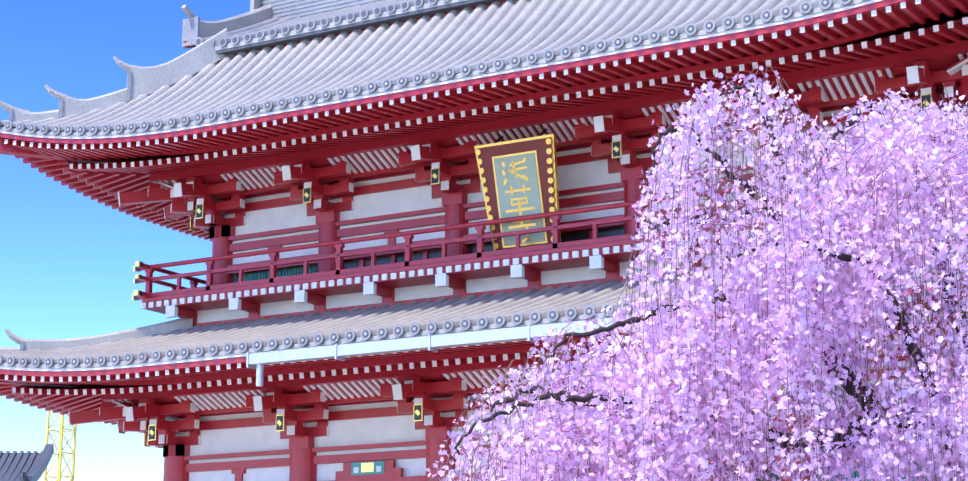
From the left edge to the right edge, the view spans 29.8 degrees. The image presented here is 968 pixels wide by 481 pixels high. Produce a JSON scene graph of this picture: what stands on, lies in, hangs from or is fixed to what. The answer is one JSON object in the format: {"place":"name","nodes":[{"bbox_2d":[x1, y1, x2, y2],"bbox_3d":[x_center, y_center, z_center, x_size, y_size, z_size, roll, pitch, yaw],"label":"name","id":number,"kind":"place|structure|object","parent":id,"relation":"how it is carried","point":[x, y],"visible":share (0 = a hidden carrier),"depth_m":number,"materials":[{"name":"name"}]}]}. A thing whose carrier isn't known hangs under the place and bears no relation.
{"place":"outdoors","nodes":[
{"label":"outdoors","id":0,"kind":"place"},
{"bbox_2d":[0,0,249,480],"label":"sky","id":1,"kind":"structure","parent":0,"point":[68,258],"materials":[{"name":"blue"}]},
{"bbox_2d":[1,0,846,386],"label":"roof tiles","id":2,"kind":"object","parent":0,"point":[473,48],"visible":0.02,"depth_m":44.58,"materials":[{"name":"grey tile"}]},
{"bbox_2d":[0,0,967,480],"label":"building","id":3,"kind":"structure","parent":0,"point":[130,184],"depth_m":44.07,"materials":[{"name":"red wood"}]},
{"bbox_2d":[0,0,967,367],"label":"roof trim","id":4,"kind":"structure","parent":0,"point":[148,80],"depth_m":47.72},
{"bbox_2d":[1,0,967,408],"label":"rafters","id":5,"kind":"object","parent":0,"point":[539,264],"depth_m":43.58,"materials":[{"name":"wood"}]},
{"bbox_2d":[476,137,554,249],"bbox_3d":[0.865,-0.974,43.194,2.010,2.644,0.714,-7,-15,29],"label":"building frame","id":6,"kind":"object","parent":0,"point":[540,146],"visible":0.43,"depth_m":43.15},
{"bbox_2d":[494,153,544,245],"bbox_3d":[0.841,-0.972,43.150,1.100,2.045,0.537,-7,-15,29],"label":"sign panel","id":7,"kind":"object","parent":6,"relation":"in","point":[532,194],"visible":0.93,"depth_m":43.13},
{"bbox_2d":[132,94,961,471],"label":"ornaments","id":8,"kind":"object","parent":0,"point":[552,160],"visible":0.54,"depth_m":43.15},
{"bbox_2d":[233,265,952,480],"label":"window","id":9,"kind":"structure","parent":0,"point":[249,277],"depth_m":47.44,"materials":[{"name":"red wood"}]},
{"label":"ground","id":10,"kind":"structure","parent":0,"visible":0},
{"bbox_2d":[44,410,76,480],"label":"lattice tower","id":11,"kind":"structure","parent":10,"relation":"on","point":[61,447],"depth_m":149.00,"materials":[{"name":"yellow"}]},
{"bbox_2d":[0,0,954,480],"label":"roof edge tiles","id":12,"kind":"object","parent":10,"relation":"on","point":[22,466],"visible":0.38,"depth_m":47.12,"materials":[{"name":"grey tile"}]},
{"bbox_2d":[203,0,439,42],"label":"roof tiles","id":13,"kind":"object","parent":12,"relation":"on","point":[265,26],"visible":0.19,"depth_m":51.23,"materials":[{"name":"grey tile"}]},
{"bbox_2d":[0,0,952,367],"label":"roof edge tiles","id":14,"kind":"object","parent":12,"relation":"on","point":[190,32],"visible":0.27,"depth_m":42.87,"materials":[{"name":"grey tile"}]},
{"bbox_2d":[0,0,967,368],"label":"roof","id":15,"kind":"structure","parent":12,"relation":"on","point":[192,98],"depth_m":44.24,"materials":[{"name":"grey tile"}]},
{"bbox_2d":[429,65,967,480],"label":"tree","id":16,"kind":"object","parent":10,"relation":"on","point":[712,232],"depth_m":8.59,"materials":[{"name":"plant"}]},
{"bbox_2d":[425,66,967,480],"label":"blossoms","id":17,"kind":"object","parent":16,"relation":"attached to","point":[774,316],"visible":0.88,"depth_m":8.27,"materials":[{"name":"pink plant"}]}
]}

